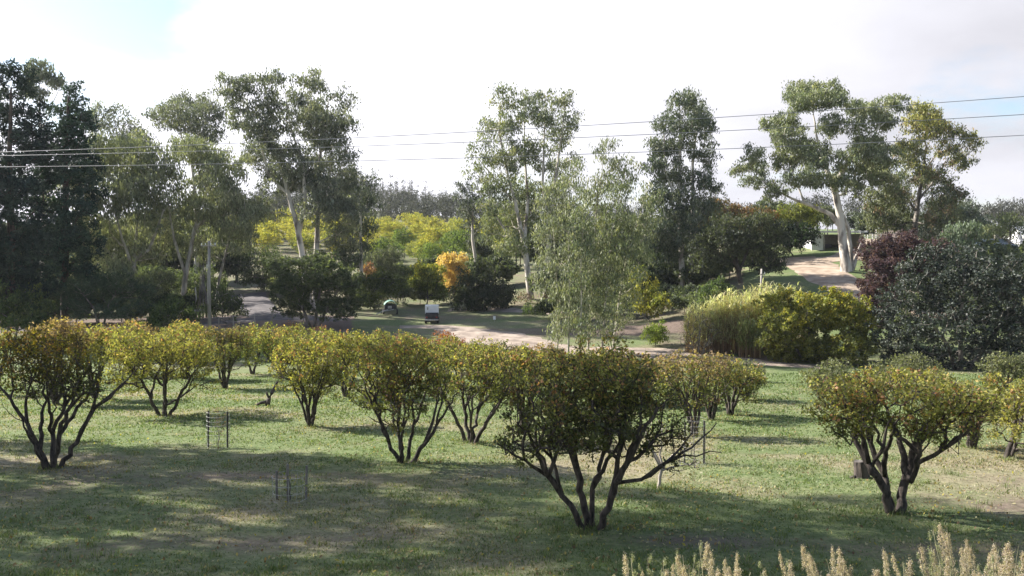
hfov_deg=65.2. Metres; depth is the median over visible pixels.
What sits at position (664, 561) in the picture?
grey weed
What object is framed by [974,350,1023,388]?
olive shrub
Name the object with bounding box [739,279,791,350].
reed clump
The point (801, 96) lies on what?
gum tree
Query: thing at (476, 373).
fruit tree
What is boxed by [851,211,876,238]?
background tree
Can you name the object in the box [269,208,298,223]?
hillside fruit tree
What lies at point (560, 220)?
gum sapling
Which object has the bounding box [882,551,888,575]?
seeding weed
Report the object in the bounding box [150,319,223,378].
fruit tree
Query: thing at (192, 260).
background tree
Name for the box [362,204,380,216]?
gum
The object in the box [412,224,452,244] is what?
hillside fruit tree
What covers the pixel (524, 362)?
fruit tree
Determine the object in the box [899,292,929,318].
undergrowth bush
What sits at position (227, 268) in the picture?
background tree
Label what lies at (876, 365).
olive shrub
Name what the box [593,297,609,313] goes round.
undergrowth bush
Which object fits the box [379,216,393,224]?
hillside fruit tree
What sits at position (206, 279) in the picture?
undergrowth bush
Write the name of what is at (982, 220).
dark tree
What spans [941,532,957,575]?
seeding weed
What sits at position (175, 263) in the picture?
background tree
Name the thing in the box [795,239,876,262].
driveway
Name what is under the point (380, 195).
gum
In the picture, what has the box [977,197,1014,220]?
gum
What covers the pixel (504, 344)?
fruit tree
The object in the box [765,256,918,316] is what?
driveway
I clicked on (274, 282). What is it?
undergrowth bush
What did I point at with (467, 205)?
gum tree
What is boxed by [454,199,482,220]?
gum
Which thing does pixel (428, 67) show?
sky
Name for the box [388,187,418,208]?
gum
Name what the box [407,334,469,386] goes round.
fruit tree
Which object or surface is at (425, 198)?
gum
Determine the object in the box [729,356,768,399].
fruit tree
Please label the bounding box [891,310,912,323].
undergrowth bush
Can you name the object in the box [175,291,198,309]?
undergrowth bush
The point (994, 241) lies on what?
undergrowth bush
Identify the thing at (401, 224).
hillside fruit tree
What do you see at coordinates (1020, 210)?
gum
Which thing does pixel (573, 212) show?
gum
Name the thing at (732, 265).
undergrowth bush
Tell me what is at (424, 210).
gum
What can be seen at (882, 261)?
plum tree
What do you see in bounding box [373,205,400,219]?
gum
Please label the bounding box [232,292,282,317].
road
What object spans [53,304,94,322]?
undergrowth bush
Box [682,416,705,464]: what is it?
tree guard
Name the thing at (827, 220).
background tree
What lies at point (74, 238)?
pine tree
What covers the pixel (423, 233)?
hillside fruit tree
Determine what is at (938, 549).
grey weed
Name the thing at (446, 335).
rusty shrub
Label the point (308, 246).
hillside fruit tree
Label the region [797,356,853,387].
olive shrub
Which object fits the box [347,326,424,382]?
fruit tree
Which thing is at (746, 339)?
reed clump
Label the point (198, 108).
gum tree
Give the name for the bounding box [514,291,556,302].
shrub
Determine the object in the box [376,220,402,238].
hillside fruit tree
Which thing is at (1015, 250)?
undergrowth bush
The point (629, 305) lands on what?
undergrowth bush
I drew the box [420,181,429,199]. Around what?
gum
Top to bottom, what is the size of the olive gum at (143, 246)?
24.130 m
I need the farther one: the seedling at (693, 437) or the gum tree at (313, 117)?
the gum tree at (313, 117)
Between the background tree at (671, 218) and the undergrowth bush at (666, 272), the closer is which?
the undergrowth bush at (666, 272)
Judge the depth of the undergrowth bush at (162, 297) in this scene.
92.58 m
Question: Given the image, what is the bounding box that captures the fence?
[215,312,272,327]
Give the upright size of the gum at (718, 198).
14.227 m
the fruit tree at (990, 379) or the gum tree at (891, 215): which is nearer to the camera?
the fruit tree at (990, 379)
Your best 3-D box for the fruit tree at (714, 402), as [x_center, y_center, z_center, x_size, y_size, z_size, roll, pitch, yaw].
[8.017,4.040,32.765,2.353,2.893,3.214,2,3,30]
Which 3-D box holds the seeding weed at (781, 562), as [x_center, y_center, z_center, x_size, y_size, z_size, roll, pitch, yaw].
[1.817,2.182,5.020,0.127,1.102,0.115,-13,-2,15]
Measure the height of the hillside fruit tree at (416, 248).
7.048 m
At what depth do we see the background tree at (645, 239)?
120.96 m
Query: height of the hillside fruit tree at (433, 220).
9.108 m
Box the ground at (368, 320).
[0,206,1023,575]
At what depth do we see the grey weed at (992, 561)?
4.72 m
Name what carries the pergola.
on the ground at (368, 320)
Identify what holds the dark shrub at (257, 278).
on the ground at (368, 320)
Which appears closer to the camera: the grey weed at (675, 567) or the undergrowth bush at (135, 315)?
the grey weed at (675, 567)
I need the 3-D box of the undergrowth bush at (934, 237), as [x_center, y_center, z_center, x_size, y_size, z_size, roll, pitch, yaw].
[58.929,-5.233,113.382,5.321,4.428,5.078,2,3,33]
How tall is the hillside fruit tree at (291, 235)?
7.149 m
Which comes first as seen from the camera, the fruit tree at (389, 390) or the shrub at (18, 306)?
the fruit tree at (389, 390)
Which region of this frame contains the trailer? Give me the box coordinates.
[376,300,397,314]
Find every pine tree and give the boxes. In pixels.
[0,58,67,314]
[5,80,111,327]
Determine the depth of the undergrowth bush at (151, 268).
118.91 m
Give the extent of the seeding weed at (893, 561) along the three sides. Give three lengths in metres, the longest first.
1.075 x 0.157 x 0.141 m
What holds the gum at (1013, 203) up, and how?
on the ground at (368, 320)
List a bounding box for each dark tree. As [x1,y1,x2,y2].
[561,243,641,288]
[623,244,714,288]
[900,195,981,240]
[966,213,995,232]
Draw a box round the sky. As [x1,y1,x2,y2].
[0,0,1023,228]
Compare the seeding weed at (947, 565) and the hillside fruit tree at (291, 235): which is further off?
the hillside fruit tree at (291, 235)
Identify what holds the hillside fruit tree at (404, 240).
on the ground at (368, 320)
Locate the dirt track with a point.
(471, 333)
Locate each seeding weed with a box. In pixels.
[622,553,630,575]
[670,563,674,575]
[675,555,685,575]
[681,564,689,575]
[699,542,715,575]
[706,557,714,575]
[722,560,727,575]
[724,566,732,575]
[733,553,738,574]
[734,568,750,575]
[778,551,786,575]
[785,562,794,575]
[800,544,814,575]
[802,554,821,575]
[805,555,812,575]
[827,557,846,575]
[830,544,835,575]
[836,546,842,575]
[841,558,849,575]
[844,564,852,575]
[872,569,880,575]
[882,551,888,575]
[882,552,890,575]
[891,553,900,575]
[903,558,914,575]
[917,545,929,575]
[932,550,937,573]
[937,522,956,575]
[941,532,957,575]
[943,556,951,575]
[959,544,965,575]
[959,557,970,575]
[960,544,968,575]
[962,545,979,575]
[963,538,971,571]
[983,551,993,575]
[985,542,998,575]
[989,561,1002,575]
[992,551,1000,575]
[992,554,1014,575]
[1001,541,1018,575]
[1019,551,1023,574]
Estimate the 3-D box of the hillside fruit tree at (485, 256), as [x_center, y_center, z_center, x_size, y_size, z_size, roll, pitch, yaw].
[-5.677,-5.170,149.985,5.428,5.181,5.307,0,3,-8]
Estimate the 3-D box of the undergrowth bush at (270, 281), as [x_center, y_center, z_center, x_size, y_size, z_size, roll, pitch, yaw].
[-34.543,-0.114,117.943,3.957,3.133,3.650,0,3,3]
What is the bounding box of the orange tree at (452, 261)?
[436,250,471,293]
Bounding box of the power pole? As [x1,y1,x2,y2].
[200,241,215,327]
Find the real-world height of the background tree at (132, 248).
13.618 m
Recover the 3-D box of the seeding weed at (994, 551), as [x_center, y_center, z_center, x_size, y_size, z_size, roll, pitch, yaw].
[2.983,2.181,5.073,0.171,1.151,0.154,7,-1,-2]
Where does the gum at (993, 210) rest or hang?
on the ground at (368, 320)
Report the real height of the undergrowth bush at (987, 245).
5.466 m
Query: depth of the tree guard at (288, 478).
18.37 m
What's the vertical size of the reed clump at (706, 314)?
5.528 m
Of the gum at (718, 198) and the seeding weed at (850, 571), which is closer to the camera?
the seeding weed at (850, 571)
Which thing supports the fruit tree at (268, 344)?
on the ground at (368, 320)
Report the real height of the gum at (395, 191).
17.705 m
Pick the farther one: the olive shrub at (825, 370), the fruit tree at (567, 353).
the olive shrub at (825, 370)
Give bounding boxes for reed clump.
[679,298,737,354]
[703,287,759,354]
[730,315,764,358]
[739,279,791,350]
[776,282,806,346]
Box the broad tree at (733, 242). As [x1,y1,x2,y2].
[683,208,793,283]
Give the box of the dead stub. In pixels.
[255,381,277,405]
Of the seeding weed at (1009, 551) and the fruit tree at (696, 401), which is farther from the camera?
the fruit tree at (696, 401)
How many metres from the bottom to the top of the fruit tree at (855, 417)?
3.229 m
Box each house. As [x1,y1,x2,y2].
[975,234,1016,246]
[1003,227,1023,246]
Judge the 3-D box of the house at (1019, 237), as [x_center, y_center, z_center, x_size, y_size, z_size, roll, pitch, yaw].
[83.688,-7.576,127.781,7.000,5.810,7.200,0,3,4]
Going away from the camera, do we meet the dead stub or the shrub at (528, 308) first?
the dead stub
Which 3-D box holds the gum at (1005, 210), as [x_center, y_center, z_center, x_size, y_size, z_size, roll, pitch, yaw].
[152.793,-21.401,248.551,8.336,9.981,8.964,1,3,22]
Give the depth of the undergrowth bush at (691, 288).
96.12 m
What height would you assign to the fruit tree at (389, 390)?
3.927 m
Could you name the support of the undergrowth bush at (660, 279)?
on the ground at (368, 320)
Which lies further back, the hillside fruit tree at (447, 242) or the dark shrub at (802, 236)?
the hillside fruit tree at (447, 242)
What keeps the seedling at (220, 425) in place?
on the ground at (368, 320)
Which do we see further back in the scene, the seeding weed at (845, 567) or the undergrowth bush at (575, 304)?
the undergrowth bush at (575, 304)
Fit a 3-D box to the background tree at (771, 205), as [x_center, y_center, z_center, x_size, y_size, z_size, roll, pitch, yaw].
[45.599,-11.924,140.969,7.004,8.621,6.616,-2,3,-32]
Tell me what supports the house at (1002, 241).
on the ground at (368, 320)
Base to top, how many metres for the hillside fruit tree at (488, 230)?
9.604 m
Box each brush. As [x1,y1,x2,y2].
[272,320,309,335]
[305,325,327,343]
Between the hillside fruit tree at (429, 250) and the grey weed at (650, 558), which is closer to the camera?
the grey weed at (650, 558)
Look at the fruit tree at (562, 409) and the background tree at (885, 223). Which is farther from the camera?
the background tree at (885, 223)
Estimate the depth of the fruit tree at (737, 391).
34.01 m
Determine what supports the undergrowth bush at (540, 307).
on the ground at (368, 320)
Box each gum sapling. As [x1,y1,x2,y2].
[525,171,578,347]
[546,157,591,354]
[558,185,603,350]
[568,134,629,348]
[588,151,644,346]
[601,180,665,346]
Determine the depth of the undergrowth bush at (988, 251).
97.65 m
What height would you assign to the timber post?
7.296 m
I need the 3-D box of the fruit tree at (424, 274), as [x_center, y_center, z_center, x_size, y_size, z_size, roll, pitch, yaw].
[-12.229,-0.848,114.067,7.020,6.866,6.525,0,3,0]
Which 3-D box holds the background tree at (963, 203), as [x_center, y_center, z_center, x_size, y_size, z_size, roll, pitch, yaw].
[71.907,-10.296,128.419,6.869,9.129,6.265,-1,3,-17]
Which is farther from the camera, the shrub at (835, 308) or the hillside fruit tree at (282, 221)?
the hillside fruit tree at (282, 221)
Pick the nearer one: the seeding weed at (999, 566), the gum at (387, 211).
the seeding weed at (999, 566)
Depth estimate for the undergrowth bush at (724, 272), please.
107.58 m
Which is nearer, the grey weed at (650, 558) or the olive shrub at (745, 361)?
the grey weed at (650, 558)
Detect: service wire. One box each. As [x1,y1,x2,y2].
[212,227,446,243]
[212,261,525,282]
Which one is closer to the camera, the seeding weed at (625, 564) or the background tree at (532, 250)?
the seeding weed at (625, 564)
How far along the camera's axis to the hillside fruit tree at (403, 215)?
243.03 m
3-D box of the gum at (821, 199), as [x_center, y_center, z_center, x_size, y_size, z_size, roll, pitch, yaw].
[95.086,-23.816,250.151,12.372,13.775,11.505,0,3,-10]
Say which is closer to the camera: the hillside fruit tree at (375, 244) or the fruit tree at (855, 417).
the fruit tree at (855, 417)
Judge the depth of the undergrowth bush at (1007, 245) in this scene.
107.96 m
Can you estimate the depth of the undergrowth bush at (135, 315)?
91.81 m
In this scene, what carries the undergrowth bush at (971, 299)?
on the ground at (368, 320)
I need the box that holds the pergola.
[865,229,881,238]
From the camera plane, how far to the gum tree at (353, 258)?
111.12 m
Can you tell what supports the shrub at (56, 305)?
on the ground at (368, 320)
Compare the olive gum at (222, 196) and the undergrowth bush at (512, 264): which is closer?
the olive gum at (222, 196)
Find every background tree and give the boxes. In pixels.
[111,221,165,267]
[140,243,192,270]
[167,206,191,233]
[172,223,214,269]
[206,213,255,282]
[209,234,251,290]
[463,232,495,256]
[518,218,573,264]
[556,221,593,262]
[590,212,625,237]
[596,221,638,243]
[629,226,675,264]
[656,206,698,251]
[750,197,787,222]
[789,208,817,229]
[817,203,835,233]
[846,211,857,233]
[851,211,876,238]
[868,204,909,234]
[947,197,981,233]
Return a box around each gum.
[39,123,187,321]
[124,132,274,316]
[248,183,271,197]
[264,192,301,213]
[267,193,294,206]
[291,186,309,199]
[294,196,313,214]
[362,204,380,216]
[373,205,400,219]
[376,197,393,209]
[377,192,392,211]
[377,192,405,215]
[385,174,395,211]
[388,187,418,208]
[392,181,399,215]
[395,204,417,220]
[398,197,425,214]
[410,195,439,218]
[418,193,439,210]
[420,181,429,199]
[421,199,439,214]
[433,192,463,217]
[434,202,456,222]
[437,192,451,211]
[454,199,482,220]
[466,194,495,215]
[559,197,581,223]
[589,205,617,217]
[615,206,642,217]
[633,202,657,220]
[700,192,732,206]
[803,190,833,208]
[842,195,868,217]
[913,197,929,213]
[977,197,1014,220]
[980,199,1003,224]
[990,203,1017,223]
[995,197,1023,216]
[1008,199,1023,220]
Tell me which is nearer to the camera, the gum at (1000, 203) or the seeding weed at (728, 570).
the seeding weed at (728, 570)
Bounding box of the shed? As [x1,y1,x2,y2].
[794,231,867,249]
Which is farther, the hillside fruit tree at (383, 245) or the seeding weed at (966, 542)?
the hillside fruit tree at (383, 245)
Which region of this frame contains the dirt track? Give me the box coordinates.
[400,325,819,367]
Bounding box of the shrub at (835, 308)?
[751,283,881,365]
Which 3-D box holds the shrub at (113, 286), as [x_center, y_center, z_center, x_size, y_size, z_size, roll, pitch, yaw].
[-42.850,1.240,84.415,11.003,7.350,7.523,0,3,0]
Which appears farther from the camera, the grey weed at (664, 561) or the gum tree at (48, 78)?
the gum tree at (48, 78)
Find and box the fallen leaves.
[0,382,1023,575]
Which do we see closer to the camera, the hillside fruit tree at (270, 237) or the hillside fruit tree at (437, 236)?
the hillside fruit tree at (270, 237)
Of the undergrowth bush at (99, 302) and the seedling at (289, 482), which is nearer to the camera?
the seedling at (289, 482)
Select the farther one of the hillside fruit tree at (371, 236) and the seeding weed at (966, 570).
the hillside fruit tree at (371, 236)
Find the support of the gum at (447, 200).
on the ground at (368, 320)
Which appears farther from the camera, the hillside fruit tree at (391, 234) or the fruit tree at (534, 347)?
the hillside fruit tree at (391, 234)
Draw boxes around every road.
[0,315,346,330]
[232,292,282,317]
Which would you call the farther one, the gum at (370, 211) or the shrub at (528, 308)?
the gum at (370, 211)
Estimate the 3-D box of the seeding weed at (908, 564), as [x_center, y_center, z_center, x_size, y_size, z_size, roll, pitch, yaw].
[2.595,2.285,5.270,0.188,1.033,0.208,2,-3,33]
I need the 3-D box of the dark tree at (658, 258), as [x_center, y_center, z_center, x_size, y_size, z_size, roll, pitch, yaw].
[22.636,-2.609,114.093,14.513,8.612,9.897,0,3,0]
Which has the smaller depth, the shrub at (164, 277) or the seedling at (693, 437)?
the seedling at (693, 437)
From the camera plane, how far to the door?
125.58 m
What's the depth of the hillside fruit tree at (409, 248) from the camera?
169.96 m
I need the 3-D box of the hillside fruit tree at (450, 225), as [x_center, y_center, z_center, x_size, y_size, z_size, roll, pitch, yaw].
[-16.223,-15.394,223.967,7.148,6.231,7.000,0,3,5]
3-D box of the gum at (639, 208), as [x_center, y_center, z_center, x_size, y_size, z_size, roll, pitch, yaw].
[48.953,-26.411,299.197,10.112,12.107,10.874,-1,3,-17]
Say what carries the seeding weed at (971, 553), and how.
on the ground at (368, 320)
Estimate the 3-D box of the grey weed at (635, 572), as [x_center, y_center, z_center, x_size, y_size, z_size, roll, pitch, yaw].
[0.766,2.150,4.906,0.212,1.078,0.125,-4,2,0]
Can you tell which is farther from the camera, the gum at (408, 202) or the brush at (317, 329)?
the gum at (408, 202)
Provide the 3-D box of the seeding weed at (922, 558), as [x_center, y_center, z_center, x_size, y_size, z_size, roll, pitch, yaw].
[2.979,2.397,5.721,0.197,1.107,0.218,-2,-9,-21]
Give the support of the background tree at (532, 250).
on the ground at (368, 320)
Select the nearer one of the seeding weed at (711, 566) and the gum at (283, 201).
the seeding weed at (711, 566)
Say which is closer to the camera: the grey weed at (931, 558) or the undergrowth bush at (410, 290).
the grey weed at (931, 558)
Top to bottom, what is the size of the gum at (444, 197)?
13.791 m
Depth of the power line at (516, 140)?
48.82 m
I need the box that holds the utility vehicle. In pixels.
[425,305,438,322]
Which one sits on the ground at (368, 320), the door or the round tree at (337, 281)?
the round tree at (337, 281)
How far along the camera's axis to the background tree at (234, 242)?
136.15 m
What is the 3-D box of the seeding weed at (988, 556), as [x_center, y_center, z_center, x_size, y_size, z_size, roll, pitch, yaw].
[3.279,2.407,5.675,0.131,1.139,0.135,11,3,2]
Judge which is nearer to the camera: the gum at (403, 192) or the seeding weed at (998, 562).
the seeding weed at (998, 562)
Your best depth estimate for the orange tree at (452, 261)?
121.33 m
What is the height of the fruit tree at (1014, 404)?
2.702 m
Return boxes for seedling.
[211,410,226,446]
[279,469,306,499]
[686,417,702,460]
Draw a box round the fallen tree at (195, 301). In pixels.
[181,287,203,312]
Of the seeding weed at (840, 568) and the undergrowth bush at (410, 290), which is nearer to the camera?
the seeding weed at (840, 568)
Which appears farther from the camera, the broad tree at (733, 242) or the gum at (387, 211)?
the gum at (387, 211)
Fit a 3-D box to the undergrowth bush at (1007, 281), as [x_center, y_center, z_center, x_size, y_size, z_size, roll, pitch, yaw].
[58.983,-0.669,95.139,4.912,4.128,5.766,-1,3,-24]
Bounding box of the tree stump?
[849,460,870,478]
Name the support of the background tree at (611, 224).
on the ground at (368, 320)
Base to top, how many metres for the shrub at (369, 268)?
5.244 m
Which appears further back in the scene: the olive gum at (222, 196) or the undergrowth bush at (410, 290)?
the undergrowth bush at (410, 290)
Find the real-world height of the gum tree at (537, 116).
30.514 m
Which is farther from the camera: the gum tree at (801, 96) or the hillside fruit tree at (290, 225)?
the hillside fruit tree at (290, 225)
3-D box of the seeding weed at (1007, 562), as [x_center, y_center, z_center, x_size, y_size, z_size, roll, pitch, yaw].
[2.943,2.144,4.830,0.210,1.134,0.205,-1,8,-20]
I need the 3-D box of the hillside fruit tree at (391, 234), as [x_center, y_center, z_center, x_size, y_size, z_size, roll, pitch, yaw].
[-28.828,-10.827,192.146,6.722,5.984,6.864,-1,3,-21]
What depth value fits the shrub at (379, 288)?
106.49 m
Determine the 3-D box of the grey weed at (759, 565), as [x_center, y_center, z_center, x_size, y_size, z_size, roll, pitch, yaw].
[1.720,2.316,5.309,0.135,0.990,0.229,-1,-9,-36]
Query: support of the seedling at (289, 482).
on the ground at (368, 320)
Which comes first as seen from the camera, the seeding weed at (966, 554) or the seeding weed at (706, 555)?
the seeding weed at (706, 555)
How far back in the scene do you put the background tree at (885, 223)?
130.42 m
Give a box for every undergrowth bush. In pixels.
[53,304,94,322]
[77,291,125,322]
[114,291,136,321]
[118,299,151,320]
[132,290,180,310]
[135,263,171,275]
[172,269,200,286]
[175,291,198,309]
[177,286,206,304]
[189,273,228,291]
[265,277,281,292]
[273,278,290,290]
[337,254,367,271]
[384,258,403,276]
[384,285,414,303]
[409,290,428,302]
[413,254,444,267]
[464,260,473,268]
[470,253,522,277]
[493,260,519,284]
[525,268,573,296]
[533,298,562,318]
[552,275,597,299]
[555,296,588,311]
[589,284,619,299]
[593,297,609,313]
[594,280,626,293]
[607,294,637,310]
[617,274,651,289]
[638,276,670,294]
[647,261,678,284]
[653,282,676,309]
[666,290,697,311]
[668,283,700,297]
[673,263,712,284]
[684,255,733,281]
[685,289,715,312]
[711,249,750,278]
[741,251,766,270]
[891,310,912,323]
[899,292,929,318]
[920,236,940,243]
[930,286,972,304]
[944,270,978,285]
[954,244,1010,264]
[956,296,1003,317]
[968,263,1002,286]
[970,243,1023,265]
[976,238,1004,248]
[982,245,1023,286]
[987,266,1023,293]
[1002,244,1022,250]
[1007,240,1023,257]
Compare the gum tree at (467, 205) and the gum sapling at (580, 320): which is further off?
the gum tree at (467, 205)
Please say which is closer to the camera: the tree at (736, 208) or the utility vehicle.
the utility vehicle
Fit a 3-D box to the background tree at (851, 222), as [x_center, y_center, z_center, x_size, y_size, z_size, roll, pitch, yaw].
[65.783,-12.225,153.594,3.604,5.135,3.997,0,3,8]
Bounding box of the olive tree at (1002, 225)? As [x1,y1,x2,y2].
[979,210,1023,243]
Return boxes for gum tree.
[16,57,67,263]
[75,100,160,258]
[141,85,228,272]
[207,64,369,310]
[327,160,386,275]
[450,180,498,285]
[459,81,586,299]
[638,85,727,286]
[724,76,914,271]
[857,95,988,238]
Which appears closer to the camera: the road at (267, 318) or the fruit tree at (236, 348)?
the fruit tree at (236, 348)
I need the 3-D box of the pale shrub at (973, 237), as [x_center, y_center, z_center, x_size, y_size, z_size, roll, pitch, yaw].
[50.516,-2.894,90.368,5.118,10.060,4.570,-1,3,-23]
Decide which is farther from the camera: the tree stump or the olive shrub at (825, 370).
the olive shrub at (825, 370)
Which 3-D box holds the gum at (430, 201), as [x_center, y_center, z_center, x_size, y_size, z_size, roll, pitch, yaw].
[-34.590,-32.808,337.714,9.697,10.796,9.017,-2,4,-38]
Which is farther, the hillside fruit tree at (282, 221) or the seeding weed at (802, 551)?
the hillside fruit tree at (282, 221)
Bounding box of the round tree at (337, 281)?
[268,249,368,326]
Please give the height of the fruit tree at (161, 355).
4.496 m
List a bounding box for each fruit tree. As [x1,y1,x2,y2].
[0,320,136,469]
[0,326,30,376]
[19,316,101,404]
[64,322,123,398]
[97,318,222,415]
[98,318,160,372]
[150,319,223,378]
[199,323,263,388]
[222,321,283,374]
[241,323,316,378]
[250,229,288,255]
[254,219,285,244]
[265,327,353,426]
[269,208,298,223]
[277,216,305,236]
[278,218,312,233]
[283,226,309,250]
[286,228,314,248]
[287,233,322,252]
[305,328,379,396]
[311,224,329,251]
[320,221,354,251]
[341,334,457,463]
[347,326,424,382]
[357,235,392,255]
[358,230,380,245]
[368,217,387,235]
[372,235,405,260]
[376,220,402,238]
[377,231,397,246]
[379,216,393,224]
[387,220,405,232]
[391,225,417,258]
[395,211,421,226]
[402,212,429,227]
[403,240,423,257]
[405,258,450,304]
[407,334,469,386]
[408,222,426,246]
[411,229,434,242]
[411,238,441,259]
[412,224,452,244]
[417,241,450,259]
[419,215,447,230]
[432,334,527,442]
[434,230,463,254]
[444,222,457,230]
[447,227,472,259]
[448,217,470,223]
[451,218,470,231]
[452,339,518,388]
[468,250,491,261]
[474,219,502,237]
[485,341,563,426]
[493,329,721,529]
[494,235,518,257]
[500,236,536,268]
[502,342,566,386]
[551,344,636,399]
[608,350,695,405]
[648,348,720,436]
[685,350,741,419]
[702,355,769,414]
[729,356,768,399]
[801,364,1005,513]
[870,365,953,399]
[927,371,1014,448]
[983,375,1023,458]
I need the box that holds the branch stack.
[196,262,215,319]
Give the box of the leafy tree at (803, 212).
[773,201,827,252]
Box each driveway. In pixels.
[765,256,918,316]
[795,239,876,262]
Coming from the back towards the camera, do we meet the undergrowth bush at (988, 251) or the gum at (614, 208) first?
the gum at (614, 208)
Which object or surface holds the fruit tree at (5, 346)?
on the ground at (368, 320)
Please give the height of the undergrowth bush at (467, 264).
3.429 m
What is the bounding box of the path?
[448,307,561,314]
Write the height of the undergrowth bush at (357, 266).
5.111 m
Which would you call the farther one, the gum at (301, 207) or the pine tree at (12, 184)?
the gum at (301, 207)
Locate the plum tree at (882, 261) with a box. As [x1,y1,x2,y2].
[853,227,960,347]
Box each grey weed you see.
[631,554,637,575]
[646,554,653,575]
[659,557,667,575]
[674,551,677,575]
[690,555,696,575]
[696,542,703,575]
[757,560,765,575]
[926,530,938,575]
[933,524,947,575]
[988,553,994,575]
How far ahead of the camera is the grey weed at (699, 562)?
4.86 m
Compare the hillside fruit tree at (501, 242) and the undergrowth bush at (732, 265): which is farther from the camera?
the hillside fruit tree at (501, 242)
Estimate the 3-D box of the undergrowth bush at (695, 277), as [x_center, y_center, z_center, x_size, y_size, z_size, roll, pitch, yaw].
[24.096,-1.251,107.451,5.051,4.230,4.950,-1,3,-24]
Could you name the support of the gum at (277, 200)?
on the ground at (368, 320)
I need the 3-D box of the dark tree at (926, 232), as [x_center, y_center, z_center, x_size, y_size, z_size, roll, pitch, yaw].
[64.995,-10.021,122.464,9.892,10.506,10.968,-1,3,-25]
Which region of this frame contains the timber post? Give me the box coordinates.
[759,269,764,308]
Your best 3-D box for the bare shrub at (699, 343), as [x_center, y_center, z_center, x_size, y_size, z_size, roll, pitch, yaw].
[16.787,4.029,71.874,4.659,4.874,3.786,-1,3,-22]
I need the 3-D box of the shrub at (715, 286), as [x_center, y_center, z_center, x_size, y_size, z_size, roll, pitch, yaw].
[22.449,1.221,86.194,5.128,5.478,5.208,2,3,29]
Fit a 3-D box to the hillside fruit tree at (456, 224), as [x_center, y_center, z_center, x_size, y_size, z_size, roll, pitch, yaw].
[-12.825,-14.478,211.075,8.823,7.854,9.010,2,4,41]
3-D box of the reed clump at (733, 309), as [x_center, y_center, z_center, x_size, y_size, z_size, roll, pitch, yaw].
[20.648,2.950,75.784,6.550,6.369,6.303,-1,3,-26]
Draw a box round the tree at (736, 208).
[698,197,782,230]
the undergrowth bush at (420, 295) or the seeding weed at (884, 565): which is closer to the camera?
the seeding weed at (884, 565)
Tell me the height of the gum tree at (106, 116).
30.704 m
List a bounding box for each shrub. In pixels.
[0,277,61,339]
[29,277,95,324]
[49,265,157,330]
[98,262,229,300]
[129,266,177,302]
[135,293,202,333]
[197,281,249,323]
[231,243,292,291]
[350,265,408,309]
[358,261,377,276]
[363,245,404,274]
[389,266,416,306]
[420,330,471,351]
[445,256,518,311]
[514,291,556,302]
[521,299,543,314]
[627,264,673,320]
[639,318,669,345]
[678,309,721,357]
[694,274,743,306]
[735,355,764,382]
[751,283,881,365]
[765,218,823,256]
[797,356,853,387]
[863,239,1023,371]
[864,354,894,382]
[878,349,946,381]
[937,220,992,283]
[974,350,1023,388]
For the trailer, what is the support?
on the ground at (368, 320)
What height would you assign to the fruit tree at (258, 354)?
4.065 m
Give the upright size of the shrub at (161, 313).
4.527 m
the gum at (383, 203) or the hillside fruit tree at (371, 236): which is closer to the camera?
the hillside fruit tree at (371, 236)
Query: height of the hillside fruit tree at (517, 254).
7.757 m
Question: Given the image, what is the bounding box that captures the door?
[815,236,819,247]
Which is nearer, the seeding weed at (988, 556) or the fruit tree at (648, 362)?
the seeding weed at (988, 556)
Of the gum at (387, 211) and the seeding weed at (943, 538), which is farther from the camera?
the gum at (387, 211)
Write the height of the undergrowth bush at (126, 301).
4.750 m
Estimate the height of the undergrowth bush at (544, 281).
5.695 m
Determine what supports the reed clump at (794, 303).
on the ground at (368, 320)
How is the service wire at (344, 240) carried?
attached to the power pole
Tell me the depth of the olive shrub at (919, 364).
49.15 m
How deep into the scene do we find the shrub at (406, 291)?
111.48 m
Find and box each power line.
[0,114,1023,155]
[9,96,1023,151]
[9,135,1023,166]
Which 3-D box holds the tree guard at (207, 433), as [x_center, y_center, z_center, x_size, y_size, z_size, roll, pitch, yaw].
[-9.499,4.606,25.857,0.762,1.285,0.727,0,3,0]
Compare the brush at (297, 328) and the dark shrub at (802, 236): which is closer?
the brush at (297, 328)
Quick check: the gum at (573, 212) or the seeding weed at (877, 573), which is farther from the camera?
the gum at (573, 212)
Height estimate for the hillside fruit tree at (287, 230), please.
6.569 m
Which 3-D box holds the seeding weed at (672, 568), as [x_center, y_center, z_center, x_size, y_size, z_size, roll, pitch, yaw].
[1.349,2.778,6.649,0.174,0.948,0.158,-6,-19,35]
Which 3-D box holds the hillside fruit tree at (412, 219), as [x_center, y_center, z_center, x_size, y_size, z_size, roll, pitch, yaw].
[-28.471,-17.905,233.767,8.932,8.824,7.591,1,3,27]
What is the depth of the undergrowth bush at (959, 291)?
85.73 m
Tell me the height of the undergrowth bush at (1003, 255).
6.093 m
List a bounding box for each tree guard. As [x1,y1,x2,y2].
[206,409,229,448]
[272,464,307,502]
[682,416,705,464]
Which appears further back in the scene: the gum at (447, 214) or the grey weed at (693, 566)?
the gum at (447, 214)
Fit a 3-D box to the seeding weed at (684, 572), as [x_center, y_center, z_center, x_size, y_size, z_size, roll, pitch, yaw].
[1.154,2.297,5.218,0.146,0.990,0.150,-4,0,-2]
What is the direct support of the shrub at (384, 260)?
on the ground at (368, 320)
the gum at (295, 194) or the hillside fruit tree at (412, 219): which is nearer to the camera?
the hillside fruit tree at (412, 219)
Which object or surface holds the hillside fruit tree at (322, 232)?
on the ground at (368, 320)
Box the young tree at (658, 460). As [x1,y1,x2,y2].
[646,420,701,488]
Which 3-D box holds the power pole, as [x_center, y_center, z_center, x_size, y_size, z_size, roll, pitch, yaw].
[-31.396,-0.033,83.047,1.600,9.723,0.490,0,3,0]

